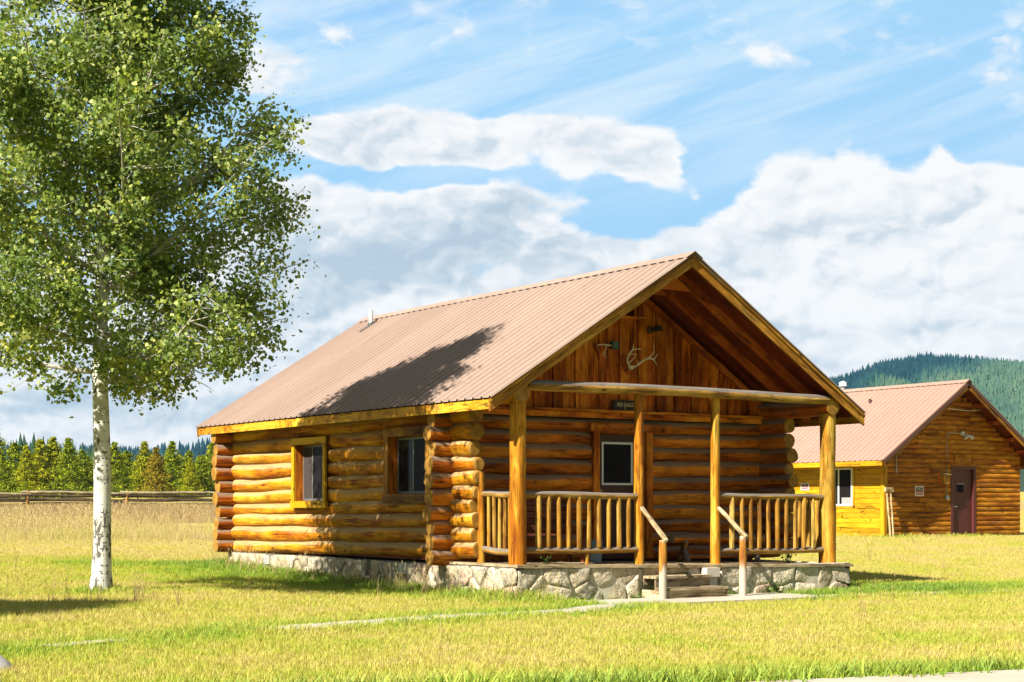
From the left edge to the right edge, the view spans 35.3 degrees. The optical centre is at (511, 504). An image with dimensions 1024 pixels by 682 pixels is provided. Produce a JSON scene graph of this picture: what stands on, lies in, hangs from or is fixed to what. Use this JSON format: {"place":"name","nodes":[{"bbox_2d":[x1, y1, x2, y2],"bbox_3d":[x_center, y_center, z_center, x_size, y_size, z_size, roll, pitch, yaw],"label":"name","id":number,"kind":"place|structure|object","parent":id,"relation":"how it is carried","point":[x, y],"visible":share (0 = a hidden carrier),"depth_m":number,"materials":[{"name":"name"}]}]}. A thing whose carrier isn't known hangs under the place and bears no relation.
{"place":"outdoors","nodes":[
{"label":"outdoors","id":0,"kind":"place"},
{"bbox_2d":[0,492,1023,681],"bbox_3d":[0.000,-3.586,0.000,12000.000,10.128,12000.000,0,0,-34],"label":"ground","id":1,"kind":"structure","parent":0,"point":[1021,525],"depth_m":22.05,"materials":[{"name":"green plant"}]},
{"bbox_2d":[0,655,11,669],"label":"boulder","id":2,"kind":"object","parent":1,"relation":"on","point":[4,662],"visible":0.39,"depth_m":12.98,"materials":[{"name":"grey stone"}]},
{"bbox_2d":[0,429,28,492],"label":"pine tree","id":3,"kind":"object","parent":1,"relation":"on","point":[5,487],"visible":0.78,"depth_m":149.74,"materials":[{"name":"green plant"}]},
{"bbox_2d":[0,442,30,486],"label":"pine tree","id":4,"kind":"object","parent":1,"relation":"on","point":[14,453],"visible":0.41,"depth_m":167.68,"materials":[{"name":"green plant"}]},
{"bbox_2d":[11,445,45,497],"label":"pine tree","id":5,"kind":"object","parent":1,"relation":"on","point":[26,462],"visible":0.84,"depth_m":159.73,"materials":[{"name":"green plant"}]},
{"bbox_2d":[17,439,65,490],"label":"pine tree","id":6,"kind":"object","parent":1,"relation":"on","point":[41,459],"visible":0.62,"depth_m":164.68,"materials":[{"name":"green plant"}]},
{"bbox_2d":[35,436,80,490],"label":"pine tree","id":7,"kind":"object","parent":1,"relation":"on","point":[52,447],"visible":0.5,"depth_m":165.60,"materials":[{"name":"green plant"}]},
{"bbox_2d":[40,438,93,497],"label":"pine tree","id":8,"kind":"object","parent":1,"relation":"on","point":[64,456],"visible":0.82,"depth_m":161.51,"materials":[{"name":"green plant"}]},
{"bbox_2d":[2,432,139,489],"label":"wood","id":9,"kind":"object","parent":1,"relation":"on","point":[33,447],"depth_m":387.03,"materials":[{"name":"green plant"}]},
{"bbox_2d":[71,449,93,494],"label":"pine tree","id":10,"kind":"object","parent":1,"relation":"on","point":[83,461],"visible":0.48,"depth_m":169.75,"materials":[{"name":"green plant"}]},
{"bbox_2d":[80,456,93,494],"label":"pine tree","id":11,"kind":"object","parent":1,"relation":"on","point":[88,457],"visible":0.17,"depth_m":175.97,"materials":[{"name":"green plant"}]},
{"bbox_2d":[0,490,213,507],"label":"rail fence","id":12,"kind":"object","parent":1,"relation":"on","point":[23,496],"visible":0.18,"depth_m":87.89,"materials":[{"name":"brown wood"}]},
{"bbox_2d":[87,442,143,497],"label":"pine tree","id":13,"kind":"object","parent":1,"relation":"on","point":[118,463],"visible":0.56,"depth_m":159.71,"materials":[{"name":"green plant"}]},
{"bbox_2d":[111,451,139,491],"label":"pine tree","id":14,"kind":"object","parent":1,"relation":"on","point":[129,463],"visible":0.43,"depth_m":174.67,"materials":[{"name":"green plant"}]},
{"bbox_2d":[126,441,158,494],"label":"pine tree","id":15,"kind":"object","parent":1,"relation":"on","point":[143,459],"visible":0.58,"depth_m":164.64,"materials":[{"name":"green plant"}]},
{"bbox_2d":[133,447,178,497],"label":"pine tree","id":16,"kind":"object","parent":1,"relation":"on","point":[156,461],"visible":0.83,"depth_m":157.65,"materials":[{"name":"green plant"}]},
{"bbox_2d":[0,0,325,591],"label":"aspen tree","id":17,"kind":"object","parent":1,"relation":"on","point":[117,48],"visible":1,"depth_m":22.67,"materials":[{"name":"green plant"}]},
{"bbox_2d":[146,441,190,494],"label":"pine tree","id":18,"kind":"object","parent":1,"relation":"on","point":[170,460],"visible":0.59,"depth_m":165.71,"materials":[{"name":"green plant"}]},
{"bbox_2d":[155,452,184,490],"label":"pine tree","id":19,"kind":"object","parent":1,"relation":"on","point":[173,472],"visible":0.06,"depth_m":177.54,"materials":[{"name":"green plant"}]},
{"bbox_2d":[173,455,193,486],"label":"pine tree","id":20,"kind":"object","parent":1,"relation":"on","point":[185,460],"visible":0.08,"depth_m":190.19,"materials":[{"name":"green plant"}]},
{"bbox_2d":[177,450,195,483],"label":"pine tree","id":21,"kind":"object","parent":1,"relation":"on","point":[189,453],"visible":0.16,"depth_m":192.11,"materials":[{"name":"green plant"}]},
{"bbox_2d":[178,458,206,497],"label":"pine tree","id":22,"kind":"object","parent":1,"relation":"on","point":[189,475],"visible":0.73,"depth_m":157.77,"materials":[{"name":"green plant"}]},
{"bbox_2d":[190,455,214,494],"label":"pine tree","id":23,"kind":"object","parent":1,"relation":"on","point":[201,466],"visible":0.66,"depth_m":169.68,"materials":[{"name":"green plant"}]},
{"bbox_2d":[198,442,214,494],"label":"pine tree","id":24,"kind":"object","parent":1,"relation":"on","point":[209,456],"visible":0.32,"depth_m":171.55,"materials":[{"name":"green plant"}]},
{"bbox_2d":[2,523,1020,638],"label":"grass stalks","id":25,"kind":"object","parent":1,"relation":"on","point":[425,585],"depth_m":24.97,"materials":[{"name":"green plant"}]},
{"bbox_2d":[0,498,1023,541],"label":"field grass","id":26,"kind":"structure","parent":1,"relation":"on","point":[58,520],"depth_m":56.62,"materials":[{"name":"beige plant"}]},
{"bbox_2d":[196,251,866,599],"bbox_3d":[0.062,-1.202,30.069,7.813,5.815,11.857,0,0,-34],"label":"log cabin","id":27,"kind":"object","parent":1,"relation":"on","point":[430,434],"visible":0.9,"depth_m":27.31,"materials":[{"name":"brown wood"}]},
{"bbox_2d":[290,436,331,507],"bbox_3d":[-3.632,-0.595,29.560,0.300,1.290,1.440,0,0,-34],"label":"window frame","id":28,"kind":"structure","parent":27,"relation":"in","point":[309,460],"depth_m":29.73,"materials":[{"name":"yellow wood"}]},
{"bbox_2d":[382,425,432,502],"bbox_3d":[-1.633,-0.660,26.566,0.300,1.260,1.580,0,0,-34],"label":"window frame","id":29,"kind":"structure","parent":27,"relation":"in","point":[405,448],"depth_m":26.83,"materials":[{"name":"brown wood"}]},
{"bbox_2d":[496,499,585,561],"bbox_3d":[0.490,0.414,25.844,1.520,1.029,0.580,0,0,-34],"label":"slatted bench","id":30,"kind":"object","parent":27,"relation":"on","point":[532,521],"visible":0.4,"depth_m":26.05,"materials":[{"name":"brown wood"}]},
{"bbox_2d":[540,555,550,563],"bbox_3d":[0.528,0.837,24.931,0.187,0.162,0.156,0,0,-3],"label":"leafy weed","id":31,"kind":"object","parent":27,"relation":"on","point":[547,560],"visible":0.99,"depth_m":24.93,"materials":[{"name":"green plant"}]},
{"bbox_2d":[589,539,602,562],"bbox_3d":[1.356,0.747,26.097,0.248,0.370,0.240,0,0,-34],"label":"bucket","id":32,"kind":"object","parent":27,"relation":"on","point":[595,558],"visible":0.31,"depth_m":26.01,"materials":[{"name":"grey metal"}]},
{"bbox_2d":[594,344,611,356],"bbox_3d":[1.537,-2.588,27.008,0.314,0.238,0.106,0,0,-34],"label":"antler hook","id":33,"kind":"object","parent":27,"relation":"attached to","point":[598,347],"visible":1,"depth_m":26.98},
{"bbox_2d":[610,341,618,349],"bbox_3d":[1.734,-2.700,27.169,0.140,0.130,0.078,0,0,-34],"label":"junction box","id":34,"kind":"object","parent":27,"relation":"attached to","point":[615,345],"visible":1,"depth_m":27.14,"materials":[{"name":"green metal"}]},
{"bbox_2d":[600,434,633,558],"bbox_3d":[1.802,-0.145,27.417,1.010,2.110,0.100,0,0,-34],"label":"door","id":35,"kind":"structure","parent":27,"relation":"in","point":[616,451],"depth_m":27.39,"materials":[{"name":"brown paint"}]},
{"bbox_2d":[612,400,633,410],"bbox_3d":[1.912,-1.690,27.245,0.500,0.170,0.039,0,0,-34],"label":"name sign","id":36,"kind":"object","parent":27,"relation":"attached to","point":[627,405],"visible":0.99,"depth_m":27.22,"materials":[{"name":"black wood"}]},
{"bbox_2d":[621,344,656,374],"bbox_3d":[2.153,-2.470,27.301,0.564,0.501,0.323,0,0,-34],"label":"antler trophy","id":37,"kind":"object","parent":27,"relation":"attached to","point":[628,363],"visible":1,"depth_m":27.31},
{"bbox_2d":[647,324,663,333],"bbox_3d":[2.472,-3.016,27.540,0.220,0.148,0.260,0,0,-34],"label":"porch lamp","id":38,"kind":"object","parent":27,"relation":"attached to","point":[656,328],"visible":1,"depth_m":27.50,"materials":[{"name":"metal"}]},
{"bbox_2d":[668,534,764,562],"bbox_3d":[3.556,0.763,27.627,2.110,0.528,0.478,0,0,-34],"label":"log bench","id":39,"kind":"object","parent":27,"relation":"on","point":[683,540],"visible":0.66,"depth_m":27.32,"materials":[{"name":"brown wood"}]},
{"bbox_2d":[779,544,795,562],"bbox_3d":[4.745,0.843,27.733,0.326,0.343,0.269,0,0,14],"label":"leafy weed","id":40,"kind":"object","parent":27,"relation":"on","point":[787,559],"visible":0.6,"depth_m":27.71,"materials":[{"name":"green plant"}]},
{"bbox_2d":[628,591,643,597],"bbox_3d":[1.928,1.408,24.905,0.252,0.159,0.301,0,0,4],"label":"leafy weed","id":41,"kind":"object","parent":1,"relation":"on","point":[634,596],"visible":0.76,"depth_m":24.88,"materials":[{"name":"green plant"}]},
{"bbox_2d":[583,592,830,604],"bbox_3d":[2.816,1.518,24.595,4.600,0.165,1.220,0,0,-34],"label":"concrete pad","id":42,"kind":"object","parent":1,"relation":"on","point":[754,596],"visible":0.23,"depth_m":24.68,"materials":[{"name":"grey concrete"}]},
{"bbox_2d":[760,578,790,592],"bbox_3d":[4.359,1.345,26.520,0.504,0.298,0.437,0,0,11],"label":"leafy weed","id":43,"kind":"object","parent":1,"relation":"on","point":[775,587],"visible":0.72,"depth_m":26.46,"materials":[{"name":"green plant"}]},
{"bbox_2d":[884,487,894,536],"bbox_3d":[11.700,0.251,49.718,0.360,1.602,0.161,0,0,-34],"label":"snow pusher","id":44,"kind":"object","parent":1,"relation":"on","point":[888,489],"visible":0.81,"depth_m":49.69,"materials":[{"name":"white wood"}]},
{"bbox_2d":[789,379,1023,536],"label":"storage building","id":45,"kind":"structure","parent":1,"relation":"on","point":[916,424],"depth_m":51.64,"materials":[{"name":"brown wood"}]},
{"bbox_2d":[801,483,808,489],"bbox_3d":[9.629,-0.605,52.845,0.020,0.240,0.380,0,0,-34],"label":"no smoking sign","id":46,"kind":"object","parent":45,"relation":"attached to","point":[804,486],"visible":1,"depth_m":52.83,"materials":[{"name":"white plastic"}]},
{"bbox_2d":[895,451,901,472],"bbox_3d":[12.030,-1.394,50.148,0.252,0.769,0.143,0,0,27],"label":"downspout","id":47,"kind":"object","parent":45,"relation":"attached to","point":[896,464],"visible":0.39,"depth_m":50.19,"materials":[{"name":"grey metal"}]},
{"bbox_2d":[915,486,923,495],"bbox_3d":[12.877,-0.440,50.800,0.400,0.320,0.020,0,0,-34],"label":"no smoking sign","id":48,"kind":"object","parent":45,"relation":"attached to","point":[919,490],"visible":1,"depth_m":50.79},
{"bbox_2d":[938,472,951,484],"bbox_3d":[13.815,-0.860,51.323,0.381,0.420,0.240,0,0,-34],"label":"birdhouse","id":49,"kind":"object","parent":45,"relation":"attached to","point":[943,478],"visible":1,"depth_m":51.29,"materials":[{"name":"brown wood"}]},
{"bbox_2d":[945,431,973,499],"bbox_3d":[14.422,-1.274,51.726,1.198,2.208,0.225,0,0,-34],"label":"floodlight","id":50,"kind":"object","parent":45,"relation":"attached to","point":[962,433],"visible":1,"depth_m":51.51,"materials":[{"name":"grey plastic"}]},
{"bbox_2d":[955,455,970,461],"bbox_3d":[14.574,-1.505,51.924,0.770,0.230,0.025,0,0,-34],"label":"blank board","id":51,"kind":"object","parent":45,"relation":"attached to","point":[962,458],"visible":1,"depth_m":51.90,"materials":[{"name":"brown wood"}]},
{"bbox_2d":[954,469,971,534],"bbox_3d":[14.564,-0.090,52.019,0.960,2.120,0.115,0,0,-34],"label":"door","id":52,"kind":"structure","parent":45,"relation":"in","point":[962,478],"depth_m":52.04,"materials":[{"name":"brown wood"}]},
{"bbox_2d":[0,0,1023,454],"label":"sky","id":53,"kind":"structure","parent":0,"point":[853,170],"materials":[{"name":"blue"}]},
{"bbox_2d":[42,590,1012,645],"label":"garden path","id":54,"kind":"structure","parent":0,"point":[573,608],"depth_m":19.34,"materials":[{"name":"concrete"}]},
{"bbox_2d":[749,669,1023,681],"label":"sidewalk","id":55,"kind":"structure","parent":0,"point":[1001,676],"depth_m":12.18,"materials":[{"name":"concrete"}]},
{"bbox_2d":[1020,469,1023,491],"bbox_3d":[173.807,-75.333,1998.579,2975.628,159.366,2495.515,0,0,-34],"label":"hill","id":56,"kind":"structure","parent":0,"point":[1021,480],"depth_m":910.66,"materials":[{"name":"green plant"}]},
{"bbox_2d":[1,351,1023,464],"bbox_3d":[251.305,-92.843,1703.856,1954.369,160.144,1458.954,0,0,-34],"label":"hill forest","id":57,"kind":"object","parent":56,"relation":"on","point":[998,384],"visible":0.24,"depth_m":1500.88,"materials":[{"name":"green plant"}]}
]}

